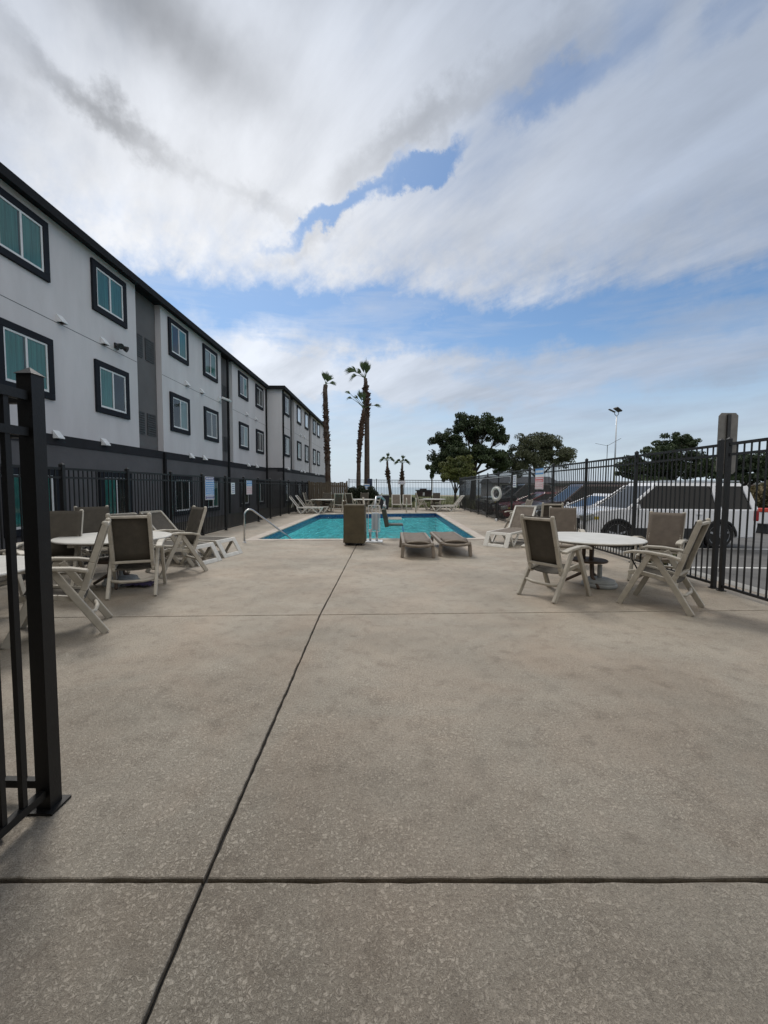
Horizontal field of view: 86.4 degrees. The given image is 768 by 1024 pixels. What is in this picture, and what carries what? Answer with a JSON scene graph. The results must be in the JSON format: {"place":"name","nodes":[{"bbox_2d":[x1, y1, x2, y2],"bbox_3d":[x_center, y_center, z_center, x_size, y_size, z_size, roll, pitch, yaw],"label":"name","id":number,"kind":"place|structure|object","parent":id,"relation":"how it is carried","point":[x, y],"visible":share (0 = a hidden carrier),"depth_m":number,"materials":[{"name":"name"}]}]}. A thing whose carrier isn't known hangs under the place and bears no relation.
{"place":"outdoors","nodes":[
{"label":"outdoors","id":0,"kind":"place"},
{"bbox_2d":[120,580,159,585],"bbox_3d":[-3.660,1.071,6.137,0.440,0.044,0.280,0,3,1],"label":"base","id":1,"kind":"object","parent":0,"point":[149,583],"visible":0.65,"depth_m":6.06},
{"bbox_2d":[0,507,300,586],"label":"planting bed","id":2,"kind":"object","parent":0,"point":[234,519],"depth_m":17.18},
{"bbox_2d":[0,162,324,549],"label":"hotel building","id":3,"kind":"structure","parent":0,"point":[76,302],"depth_m":13.42,"materials":[{"name":"paint"}]},
{"bbox_2d":[0,187,50,282],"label":"window","id":4,"kind":"structure","parent":3,"relation":"in","point":[24,236],"depth_m":9.85,"materials":[{"name":"glass"}]},
{"bbox_2d":[0,317,55,400],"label":"window","id":5,"kind":"structure","parent":3,"relation":"in","point":[21,348],"depth_m":9.88,"materials":[{"name":"glass"}]},
{"bbox_2d":[0,467,59,537],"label":"window","id":6,"kind":"structure","parent":3,"relation":"in","point":[16,479],"depth_m":9.77,"materials":[{"name":"glass"}]},
{"bbox_2d":[90,257,127,328],"bbox_3d":[-8.618,-6.807,12.853,0.080,1.480,1.560,0,3,1],"label":"window","id":7,"kind":"structure","parent":3,"relation":"in","point":[108,291],"depth_m":12.77,"materials":[{"name":"glass"}]},
{"bbox_2d":[94,359,130,419],"bbox_3d":[-8.636,-3.852,13.034,0.080,1.560,1.560,0,3,1],"label":"window","id":8,"kind":"structure","parent":3,"relation":"in","point":[111,383],"depth_m":12.98,"materials":[{"name":"glass"}]},
{"bbox_2d":[98,472,132,513],"bbox_3d":[-8.656,-0.454,13.241,0.080,1.650,1.560,0,3,1],"label":"window","id":9,"kind":"structure","parent":3,"relation":"in","point":[102,476],"depth_m":13.11,"materials":[{"name":"teal glass"}]},
{"bbox_2d":[114,343,128,351],"bbox_3d":[-8.490,-5.317,13.193,0.325,0.234,0.490,0,3,1],"label":"floodlight","id":10,"kind":"object","parent":3,"relation":"attached to","point":[118,346],"visible":1,"depth_m":13.10,"materials":[{"name":"black plastic"}]},
{"bbox_2d":[167,316,188,365],"bbox_3d":[-8.549,-7.061,17.025,0.080,1.480,1.560,0,3,1],"label":"window","id":11,"kind":"structure","parent":3,"relation":"in","point":[178,338],"depth_m":16.98,"materials":[{"name":"teal glass"}]},
{"bbox_2d":[169,391,190,434],"bbox_3d":[-8.567,-4.106,17.205,0.080,1.560,1.560,0,3,1],"label":"window","id":12,"kind":"structure","parent":3,"relation":"in","point":[179,405],"depth_m":17.16,"materials":[{"name":"teal glass"}]},
{"bbox_2d":[173,476,191,515],"bbox_3d":[-8.587,-0.708,17.413,0.080,1.650,1.560,0,3,1],"label":"window","id":13,"kind":"structure","parent":3,"relation":"in","point":[186,503],"depth_m":17.40,"materials":[{"name":"black glass"}]},
{"bbox_2d":[202,343,217,382],"bbox_3d":[-8.500,-7.243,20.019,0.080,1.480,1.560,0,3,1],"label":"window","id":14,"kind":"structure","parent":3,"relation":"in","point":[209,357],"depth_m":19.98,"materials":[{"name":"glass"}]},
{"bbox_2d":[203,406,218,442],"bbox_3d":[-8.518,-4.289,20.199,0.080,1.560,1.560,0,3,1],"label":"window","id":15,"kind":"structure","parent":3,"relation":"in","point":[211,417],"depth_m":20.14,"materials":[{"name":"glass"}]},
{"bbox_2d":[205,478,219,511],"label":"window","id":16,"kind":"structure","parent":3,"relation":"in","point":[214,478],"depth_m":20.62,"materials":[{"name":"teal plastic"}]},
{"bbox_2d":[238,370,248,401],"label":"window","id":17,"kind":"structure","parent":3,"relation":"in","point":[243,393],"depth_m":24.43,"materials":[{"name":"glass"}]},
{"bbox_2d":[239,421,248,450],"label":"window","id":18,"kind":"structure","parent":3,"relation":"in","point":[243,428],"depth_m":24.65,"materials":[{"name":"glass"}]},
{"bbox_2d":[239,479,249,504],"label":"window","id":19,"kind":"structure","parent":3,"relation":"in","point":[247,497],"depth_m":25.06,"materials":[{"name":"glass"}]},
{"bbox_2d":[255,383,263,410],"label":"window","id":20,"kind":"structure","parent":3,"relation":"in","point":[259,392],"depth_m":27.46,"materials":[{"name":"glass"}]},
{"bbox_2d":[256,429,263,453],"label":"window","id":21,"kind":"structure","parent":3,"relation":"in","point":[259,434],"depth_m":27.66,"materials":[{"name":"glass"}]},
{"bbox_2d":[284,434,289,456],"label":"window","id":22,"kind":"structure","parent":3,"relation":"in","point":[286,438],"depth_m":30.40,"materials":[{"name":"glass"}]},
{"bbox_2d":[284,393,289,417],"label":"window","id":23,"kind":"structure","parent":3,"relation":"in","point":[286,399],"depth_m":30.30,"materials":[{"name":"glass"}]},
{"bbox_2d":[297,441,301,460],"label":"window","id":24,"kind":"structure","parent":3,"relation":"in","point":[299,445],"depth_m":34.52,"materials":[{"name":"glass"}]},
{"bbox_2d":[297,405,301,425],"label":"window","id":25,"kind":"structure","parent":3,"relation":"in","point":[298,408],"depth_m":34.31,"materials":[{"name":"glass"}]},
{"bbox_2d":[304,412,308,430],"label":"window","id":26,"kind":"structure","parent":3,"relation":"in","point":[306,417],"depth_m":37.36,"materials":[{"name":"glass"}]},
{"bbox_2d":[270,515,466,538],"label":"water","id":27,"kind":"structure","parent":0,"point":[394,530],"depth_m":16.21,"materials":[{"name":"liquid"}]},
{"bbox_2d":[293,494,473,507],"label":"dune ground","id":28,"kind":"structure","parent":0,"point":[441,497],"depth_m":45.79,"materials":[{"name":"plant"}]},
{"bbox_2d":[321,371,335,482],"bbox_3d":[-4.298,-5.650,31.799,1.385,10.567,0.973,-1,4,-24],"label":"palm tree","id":29,"kind":"object","parent":28,"relation":"on","point":[326,431],"visible":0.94,"depth_m":31.58,"materials":[{"name":"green plant"}]},
{"bbox_2d":[345,361,371,483],"bbox_3d":[-2.135,-6.327,32.755,2.317,11.817,0.967,1,4,8],"label":"palm tree","id":30,"kind":"object","parent":28,"relation":"on","point":[365,366],"visible":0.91,"depth_m":32.51,"materials":[{"name":"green plant"}]},
{"bbox_2d":[345,390,380,503],"bbox_3d":[-1.635,-4.953,31.990,3.007,9.177,0.953,0,3,1],"label":"palm tree","id":31,"kind":"object","parent":28,"relation":"on","point":[361,434],"visible":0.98,"depth_m":31.82,"materials":[{"name":"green plant"}]},
{"bbox_2d":[379,452,394,496],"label":"palm tree","id":32,"kind":"object","parent":28,"relation":"on","point":[387,473],"visible":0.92,"depth_m":49.66,"materials":[{"name":"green plant"}]},
{"bbox_2d":[395,455,409,495],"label":"palm tree","id":33,"kind":"object","parent":28,"relation":"on","point":[402,477],"visible":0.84,"depth_m":47.66,"materials":[{"name":"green plant"}]},
{"bbox_2d":[415,488,430,496],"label":"beach hut","id":34,"kind":"object","parent":28,"relation":"on","point":[425,492],"visible":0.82,"depth_m":51.88,"materials":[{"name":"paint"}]},
{"bbox_2d":[438,455,476,502],"bbox_3d":[6.546,-2.843,36.862,3.261,4.672,2.956,0,3,1],"label":"tree","id":35,"kind":"object","parent":28,"relation":"on","point":[457,467],"visible":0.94,"depth_m":36.28,"materials":[{"name":"green plant"}]},
{"bbox_2d":[425,411,512,498],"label":"oak tree","id":36,"kind":"object","parent":28,"relation":"on","point":[473,429],"visible":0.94,"depth_m":43.89,"materials":[{"name":"green plant"}]},
{"bbox_2d":[481,476,558,496],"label":"house","id":37,"kind":"structure","parent":28,"relation":"on","point":[524,480],"depth_m":58.71,"materials":[{"name":"white plastic"}]},
{"bbox_2d":[506,432,577,474],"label":"oak tree","id":38,"kind":"object","parent":28,"relation":"on","point":[528,447],"visible":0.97,"depth_m":45.80,"materials":[{"name":"green plant"}]},
{"bbox_2d":[558,481,763,485],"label":"house","id":39,"kind":"structure","parent":28,"relation":"on","point":[638,482],"depth_m":59.03,"materials":[{"name":"white plastic"}]},
{"bbox_2d":[0,507,767,1023],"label":"pool deck","id":40,"kind":"structure","parent":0,"point":[456,731],"depth_m":1.97,"materials":[{"name":"concrete"}]},
{"bbox_2d":[0,555,24,576],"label":"round table","id":41,"kind":"object","parent":40,"relation":"on","point":[20,564],"visible":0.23,"depth_m":3.88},
{"bbox_2d":[0,549,25,603],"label":"sling armchair","id":42,"kind":"object","parent":40,"relation":"on","point":[21,585],"visible":0.26,"depth_m":4.85,"materials":[{"name":"beige plastic"}]},
{"bbox_2d":[0,397,34,787],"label":"iron fence","id":43,"kind":"object","parent":40,"relation":"on","point":[10,781],"visible":0.09,"depth_m":1.93,"materials":[{"name":"metal"}]},
{"bbox_2d":[0,367,71,839],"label":"iron gate","id":44,"kind":"structure","parent":40,"relation":"on","point":[48,798],"depth_m":1.80,"materials":[{"name":"metal"}]},
{"bbox_2d":[16,509,84,585],"bbox_3d":[-4.637,0.562,5.733,0.720,1.154,0.844,-1,4,-20],"label":"sling armchair","id":45,"kind":"object","parent":40,"relation":"on","point":[66,523],"visible":0.35,"depth_m":5.99,"materials":[{"name":"fabric"}]},
{"bbox_2d":[0,518,112,648],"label":"sling armchair","id":46,"kind":"object","parent":40,"relation":"on","point":[77,595],"visible":0.84,"depth_m":4.11,"materials":[{"name":"beige plastic"}]},
{"bbox_2d":[74,505,129,578],"bbox_3d":[-4.901,0.481,7.032,0.844,1.154,0.720,3,5,42],"label":"sling armchair","id":47,"kind":"object","parent":40,"relation":"on","point":[94,518],"visible":0.38,"depth_m":7.19,"materials":[{"name":"fabric"}]},
{"bbox_2d":[51,531,171,589],"bbox_3d":[-4.027,0.730,6.143,1.513,0.744,1.560,-2,4,-33],"label":"round table","id":48,"kind":"object","parent":40,"relation":"on","point":[86,539],"visible":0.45,"depth_m":5.91,"materials":[{"name":"plastic"}]},
{"bbox_2d":[102,570,139,587],"bbox_3d":[-4.007,0.933,6.235,0.500,0.331,0.500,0,3,1],"label":"umbrella base","id":49,"kind":"object","parent":40,"relation":"on","point":[122,576],"visible":0.54,"depth_m":6.13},
{"bbox_2d":[102,513,166,599],"bbox_3d":[-3.507,0.566,5.772,0.720,1.154,0.844,-1,4,-23],"label":"sling armchair","id":50,"kind":"object","parent":40,"relation":"on","point":[130,546],"visible":0.94,"depth_m":5.52,"materials":[{"name":"fabric"}]},
{"bbox_2d":[0,463,307,585],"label":"iron fence","id":51,"kind":"object","parent":40,"relation":"on","point":[299,490],"visible":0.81,"depth_m":10.91,"materials":[{"name":"metal"}]},
{"bbox_2d":[205,477,213,499],"bbox_3d":[-5.333,-0.725,12.518,0.012,0.700,0.620,0,3,1],"label":"pool sign","id":52,"kind":"object","parent":51,"relation":"attached to","point":[209,488],"visible":1,"depth_m":12.49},
{"bbox_2d":[246,480,251,494],"bbox_3d":[-5.276,-0.958,16.010,0.012,0.540,0.620,0,3,1],"label":"pool sign","id":53,"kind":"object","parent":51,"relation":"attached to","point":[248,487],"visible":1,"depth_m":15.91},
{"bbox_2d":[110,512,221,565],"bbox_3d":[-4.397,0.518,8.216,2.154,0.940,0.670,1,4,15],"label":"sun lounger","id":54,"kind":"object","parent":40,"relation":"on","point":[209,545],"visible":0.37,"depth_m":8.15,"materials":[{"name":"beige plastic"}]},
{"bbox_2d":[145,506,207,577],"bbox_3d":[-3.601,0.483,7.132,0.720,1.154,0.844,4,5,42],"label":"sling armchair","id":55,"kind":"object","parent":40,"relation":"on","point":[189,535],"visible":0.85,"depth_m":7.18,"materials":[{"name":"beige plastic"}]},
{"bbox_2d":[139,510,242,557],"bbox_3d":[-4.283,0.466,9.075,2.154,0.940,0.670,1,4,13],"label":"sun lounger","id":56,"kind":"object","parent":40,"relation":"on","point":[160,520],"visible":0.52,"depth_m":9.10,"materials":[{"name":"beige plastic"}]},
{"bbox_2d":[242,509,291,542],"bbox_3d":[-3.190,0.557,11.487,0.110,1.358,1.678,4,5,43],"label":"handrail","id":57,"kind":"object","parent":40,"relation":"on","point":[262,517],"visible":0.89,"depth_m":11.05,"materials":[{"name":"metal"}]},
{"bbox_2d":[289,496,323,513],"bbox_3d":[-4.348,-0.406,22.845,1.883,1.003,0.645,0,3,-4],"label":"sun lounger","id":58,"kind":"object","parent":40,"relation":"on","point":[297,505],"visible":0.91,"depth_m":22.58,"materials":[{"name":"white plastic"}]},
{"bbox_2d":[303,493,318,511],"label":"sling armchair","id":59,"kind":"object","parent":40,"relation":"on","point":[307,501],"visible":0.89,"depth_m":24.25,"materials":[{"name":"beige plastic"}]},
{"bbox_2d":[295,495,328,512],"bbox_3d":[-4.182,-0.465,23.839,1.883,1.003,0.645,0,3,-2],"label":"sun lounger","id":60,"kind":"object","parent":40,"relation":"on","point":[302,503],"visible":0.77,"depth_m":23.57,"materials":[{"name":"white plastic"}]},
{"bbox_2d":[320,493,331,511],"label":"sling armchair","id":61,"kind":"object","parent":40,"relation":"on","point":[327,496],"visible":0.59,"depth_m":25.44,"materials":[{"name":"beige plastic"}]},
{"bbox_2d":[308,481,347,508],"bbox_3d":[-3.797,-1.168,27.814,2.700,1.900,0.166,0,3,1],"label":"wooden fence","id":62,"kind":"object","parent":40,"relation":"on","point":[318,489],"visible":0.6,"depth_m":27.72,"materials":[{"name":"brown wood"}]},
{"bbox_2d":[331,493,343,511],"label":"sling armchair","id":63,"kind":"object","parent":40,"relation":"on","point":[338,500],"visible":0.97,"depth_m":23.99,"materials":[{"name":"beige plastic"}]},
{"bbox_2d":[345,493,357,503],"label":"sling armchair","id":64,"kind":"object","parent":40,"relation":"on","point":[349,498],"visible":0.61,"depth_m":24.68,"materials":[{"name":"fabric"}]},
{"bbox_2d":[343,504,366,544],"bbox_3d":[-0.757,0.322,10.673,0.581,1.042,0.611,0,3,1],"label":"covered cabinet","id":65,"kind":"object","parent":40,"relation":"on","point":[354,523],"visible":1,"depth_m":10.39,"materials":[{"name":"fabric"}]},
{"bbox_2d":[354,485,366,503],"bbox_3d":[-1.660,-1.061,28.318,0.966,1.666,1.048,0,3,1],"label":"hedge bush","id":66,"kind":"object","parent":40,"relation":"on","point":[360,489],"visible":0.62,"depth_m":28.03,"materials":[{"name":"green plant"}]},
{"bbox_2d":[245,512,484,540],"bbox_3d":[-0.318,0.432,17.813,7.128,0.064,13.282,0,3,1],"label":"coping","id":67,"kind":"object","parent":40,"relation":"on","point":[467,530],"visible":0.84,"depth_m":13.55,"materials":[{"name":"concrete"}]},
{"bbox_2d":[280,518,454,538],"bbox_3d":[-0.325,1.549,17.860,6.500,1.730,12.550,0,3,1],"label":"pool basin","id":68,"kind":"object","parent":40,"relation":"in","point":[319,525],"visible":0.18,"depth_m":22.72,"materials":[{"name":"liquid"}]},
{"bbox_2d":[263,513,473,538],"bbox_3d":[-0.319,0.566,17.800,6.500,0.240,12.550,0,3,1],"label":"waterline tile","id":69,"kind":"object","parent":68,"relation":"attached to","point":[434,515],"visible":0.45,"depth_m":19.05,"materials":[{"name":"tile"}]},
{"bbox_2d":[366,486,378,508],"bbox_3d":[-0.880,-1.039,28.297,0.974,1.635,0.989,-3,5,-44],"label":"hedge bush","id":70,"kind":"object","parent":40,"relation":"on","point":[372,492],"visible":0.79,"depth_m":28.04,"materials":[{"name":"green plant"}]},
{"bbox_2d":[362,496,403,542],"bbox_3d":[0.081,0.169,11.606,0.842,1.246,1.690,2,4,26],"label":"pool lift","id":71,"kind":"object","parent":40,"relation":"on","point":[376,521],"visible":0.84,"depth_m":11.14,"materials":[{"name":"white plastic"}]},
{"bbox_2d":[378,495,389,509],"bbox_3d":[-0.003,-0.657,27.615,0.780,0.950,0.780,0,3,1],"label":"trash bin","id":72,"kind":"object","parent":40,"relation":"on","point":[386,498],"visible":0.7,"depth_m":27.27,"materials":[{"name":"plastic"}]},
{"bbox_2d":[392,494,401,508],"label":"sun lounger","id":73,"kind":"object","parent":40,"relation":"on","point":[396,499],"visible":1,"depth_m":28.85,"materials":[{"name":"white plastic"}]},
{"bbox_2d":[352,479,458,507],"bbox_3d":[1.387,-1.334,29.354,7.920,2.105,0.106,0,3,1],"label":"iron fence","id":74,"kind":"object","parent":40,"relation":"on","point":[431,482],"visible":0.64,"depth_m":29.30,"materials":[{"name":"metal"}]},
{"bbox_2d":[402,494,411,508],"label":"sun lounger","id":75,"kind":"object","parent":40,"relation":"on","point":[409,498],"visible":1,"depth_m":28.98,"materials":[{"name":"fabric"}]},
{"bbox_2d":[399,532,434,557],"bbox_3d":[0.739,0.729,9.635,0.738,0.388,2.132,0,3,1],"label":"pool lounger","id":76,"kind":"object","parent":40,"relation":"on","point":[417,540],"visible":1,"depth_m":8.72,"materials":[{"name":"plastic"}]},
{"bbox_2d":[415,493,428,509],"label":"sling armchair","id":77,"kind":"object","parent":40,"relation":"on","point":[421,503],"visible":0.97,"depth_m":26.62,"materials":[{"name":"beige plastic"}]},
{"bbox_2d":[430,493,440,509],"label":"sling armchair","id":78,"kind":"object","parent":40,"relation":"on","point":[436,495],"visible":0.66,"depth_m":28.20,"materials":[{"name":"fabric"}]},
{"bbox_2d":[431,496,461,511],"bbox_3d":[3.933,-0.531,25.706,1.883,1.003,0.645,1,3,4],"label":"sun lounger","id":79,"kind":"object","parent":40,"relation":"on","point":[446,506],"visible":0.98,"depth_m":25.45,"materials":[{"name":"white plastic"}]},
{"bbox_2d":[430,531,471,556],"bbox_3d":[1.554,0.722,9.842,0.738,0.388,2.132,0,3,0],"label":"pool lounger","id":80,"kind":"object","parent":40,"relation":"on","point":[453,539],"visible":0.96,"depth_m":8.96,"materials":[{"name":"plastic"}]},
{"bbox_2d":[145,513,767,1023],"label":"expansion joint","id":81,"kind":"object","parent":40,"relation":"in","point":[227,833],"visible":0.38,"depth_m":1.63,"materials":[{"name":"rubber"}]},
{"bbox_2d":[483,505,536,547],"bbox_3d":[3.473,0.355,11.132,0.670,1.003,2.083,3,5,39],"label":"sun lounger","id":82,"kind":"object","parent":40,"relation":"on","point":[515,522],"visible":0.86,"depth_m":10.99,"materials":[{"name":"white plastic"}]},
{"bbox_2d":[504,499,532,527],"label":"sling armchair","id":83,"kind":"object","parent":40,"relation":"on","point":[528,502],"visible":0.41,"depth_m":14.01,"materials":[{"name":"beige plastic"}]},
{"bbox_2d":[541,502,563,544],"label":"sling armchair","id":84,"kind":"object","parent":40,"relation":"on","point":[545,509],"visible":0.25,"depth_m":10.29,"materials":[{"name":"beige plastic"}]},
{"bbox_2d":[516,514,591,603],"bbox_3d":[2.368,0.605,5.722,0.844,1.154,0.720,-2,4,-34],"label":"sling armchair","id":85,"kind":"object","parent":40,"relation":"on","point":[541,546],"visible":0.99,"depth_m":5.55,"materials":[{"name":"beige plastic"}]},
{"bbox_2d":[549,506,584,555],"bbox_3d":[3.551,0.477,8.099,0.720,1.133,0.844,2,4,20],"label":"sling armchair","id":86,"kind":"object","parent":40,"relation":"on","point":[566,519],"visible":0.41,"depth_m":8.33,"materials":[{"name":"fabric"}]},
{"bbox_2d":[459,438,724,588],"bbox_3d":[5.188,-0.669,17.599,0.097,2.255,23.077,0,3,1],"label":"iron fence","id":87,"kind":"object","parent":40,"relation":"on","point":[467,500],"visible":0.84,"depth_m":8.86,"materials":[{"name":"metal"}]},
{"bbox_2d":[491,486,501,500],"bbox_3d":[4.998,-0.820,18.204,0.104,0.678,0.686,-1,4,-28],"label":"life ring","id":88,"kind":"object","parent":87,"relation":"hanging from","point":[499,490],"visible":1,"depth_m":18.12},
{"bbox_2d":[535,468,543,488],"bbox_3d":[5.060,-1.078,13.328,0.012,0.670,0.750,0,3,1],"label":"pool sign","id":89,"kind":"object","parent":87,"relation":"attached to","point":[539,478],"visible":1,"depth_m":13.29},
{"bbox_2d":[581,564,617,589],"bbox_3d":[3.314,0.973,6.287,0.500,0.331,0.500,0,3,1],"label":"umbrella base","id":90,"kind":"object","parent":40,"relation":"on","point":[603,583],"visible":0.87,"depth_m":6.14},
{"bbox_2d":[558,532,647,588],"bbox_3d":[3.197,0.758,6.386,1.513,0.744,1.560,0,3,1],"label":"round table","id":91,"kind":"object","parent":40,"relation":"on","point":[591,539],"visible":0.79,"depth_m":6.18,"materials":[{"name":"plastic"}]},
{"bbox_2d":[627,511,687,586],"bbox_3d":[4.492,0.571,6.663,0.844,1.133,0.720,-3,5,-43],"label":"sling armchair","id":92,"kind":"object","parent":40,"relation":"on","point":[665,529],"visible":0.66,"depth_m":6.81,"materials":[{"name":"fabric"}]},
{"bbox_2d":[616,518,710,616],"bbox_3d":[3.589,0.641,5.251,0.720,1.154,0.844,-3,5,-42],"label":"sling armchair","id":93,"kind":"object","parent":40,"relation":"on","point":[656,569],"visible":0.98,"depth_m":5.13,"materials":[{"name":"beige plastic"}]},
{"bbox_2d":[716,437,767,601],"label":"iron gate","id":94,"kind":"structure","parent":40,"relation":"on","point":[725,510],"depth_m":5.70,"materials":[{"name":"metal"}]},
{"bbox_2d":[0,0,767,487],"label":"sky","id":95,"kind":"structure","parent":0,"point":[548,216],"materials":[{"name":"white"}]},
{"bbox_2d":[341,487,476,494],"bbox_3d":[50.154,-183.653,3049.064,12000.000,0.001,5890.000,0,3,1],"label":"sea","id":96,"kind":"structure","parent":0,"point":[412,491],"depth_m":243.91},
{"bbox_2d":[484,512,767,589],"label":"parking lot","id":97,"kind":"structure","parent":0,"point":[755,561],"depth_m":9.41,"materials":[{"name":"asphalt"}]},
{"bbox_2d":[488,483,551,512],"bbox_3d":[8.363,-0.658,22.868,5.358,1.850,2.210,0,3,1],"label":"parked car","id":98,"kind":"object","parent":97,"relation":"on","point":[522,488],"visible":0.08,"depth_m":22.09,"materials":[{"name":"black paint"}]},
{"bbox_2d":[492,492,556,517],"bbox_3d":[7.918,-0.282,20.193,4.658,1.420,2.210,0,3,1],"label":"parked car","id":99,"kind":"object","parent":97,"relation":"on","point":[533,495],"visible":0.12,"depth_m":19.47,"materials":[{"name":"red paint"}]},
{"bbox_2d":[536,493,611,515],"bbox_3d":[8.129,0.048,14.799,4.758,1.420,2.210,0,3,1],"label":"parked car","id":100,"kind":"object","parent":97,"relation":"on","point":[583,501],"visible":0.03,"depth_m":14.99,"materials":[{"name":"white paint"}]},
{"bbox_2d":[534,483,626,509],"bbox_3d":[8.576,-0.332,17.574,4.758,1.845,2.210,0,3,1],"label":"parked car","id":101,"kind":"object","parent":97,"relation":"on","point":[577,487],"visible":0.06,"depth_m":16.84,"materials":[{"name":"black paint"}]},
{"bbox_2d":[608,407,622,482],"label":"street lamp","id":102,"kind":"object","parent":97,"relation":"on","point":[618,409],"visible":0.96,"depth_m":56.88,"materials":[{"name":"metal"}]},
{"bbox_2d":[466,508,767,595],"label":"kerb","id":103,"kind":"structure","parent":97,"relation":"on","point":[754,589],"depth_m":6.71,"materials":[{"name":"concrete"}]},
{"bbox_2d":[614,432,711,482],"bbox_3d":[20.096,-2.918,29.753,6.200,5.852,4.025,0,4,-9],"label":"oak tree","id":104,"kind":"object","parent":97,"relation":"on","point":[679,441],"visible":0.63,"depth_m":29.30,"materials":[{"name":"green plant"}]},
{"bbox_2d":[569,480,758,547],"bbox_3d":[7.732,0.010,11.897,4.658,1.845,2.210,0,3,1],"label":"parked car","id":105,"kind":"object","parent":97,"relation":"on","point":[744,513],"visible":0.34,"depth_m":11.04,"materials":[{"name":"white paint"}]},
{"bbox_2d":[716,413,737,571],"bbox_3d":[6.560,-0.360,7.870,0.370,3.060,0.039,0,3,1],"label":"parking sign","id":106,"kind":"object","parent":97,"relation":"on","point":[727,425],"visible":0.6,"depth_m":7.81,"materials":[{"name":"metal"}]},
{"bbox_2d":[697,452,767,485],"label":"oak tree","id":107,"kind":"object","parent":97,"relation":"on","point":[754,467],"visible":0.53,"depth_m":26.00,"materials":[{"name":"green plant"}]},
{"bbox_2d":[747,480,767,507],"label":"tall bush","id":108,"kind":"object","parent":97,"relation":"on","point":[760,494],"visible":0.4,"depth_m":17.44,"materials":[{"name":"green plant"}]},
{"bbox_2d":[756,508,767,533],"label":"traffic barrier","id":109,"kind":"object","parent":97,"relation":"on","point":[765,529],"visible":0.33,"depth_m":14.87,"materials":[{"name":"plastic"}]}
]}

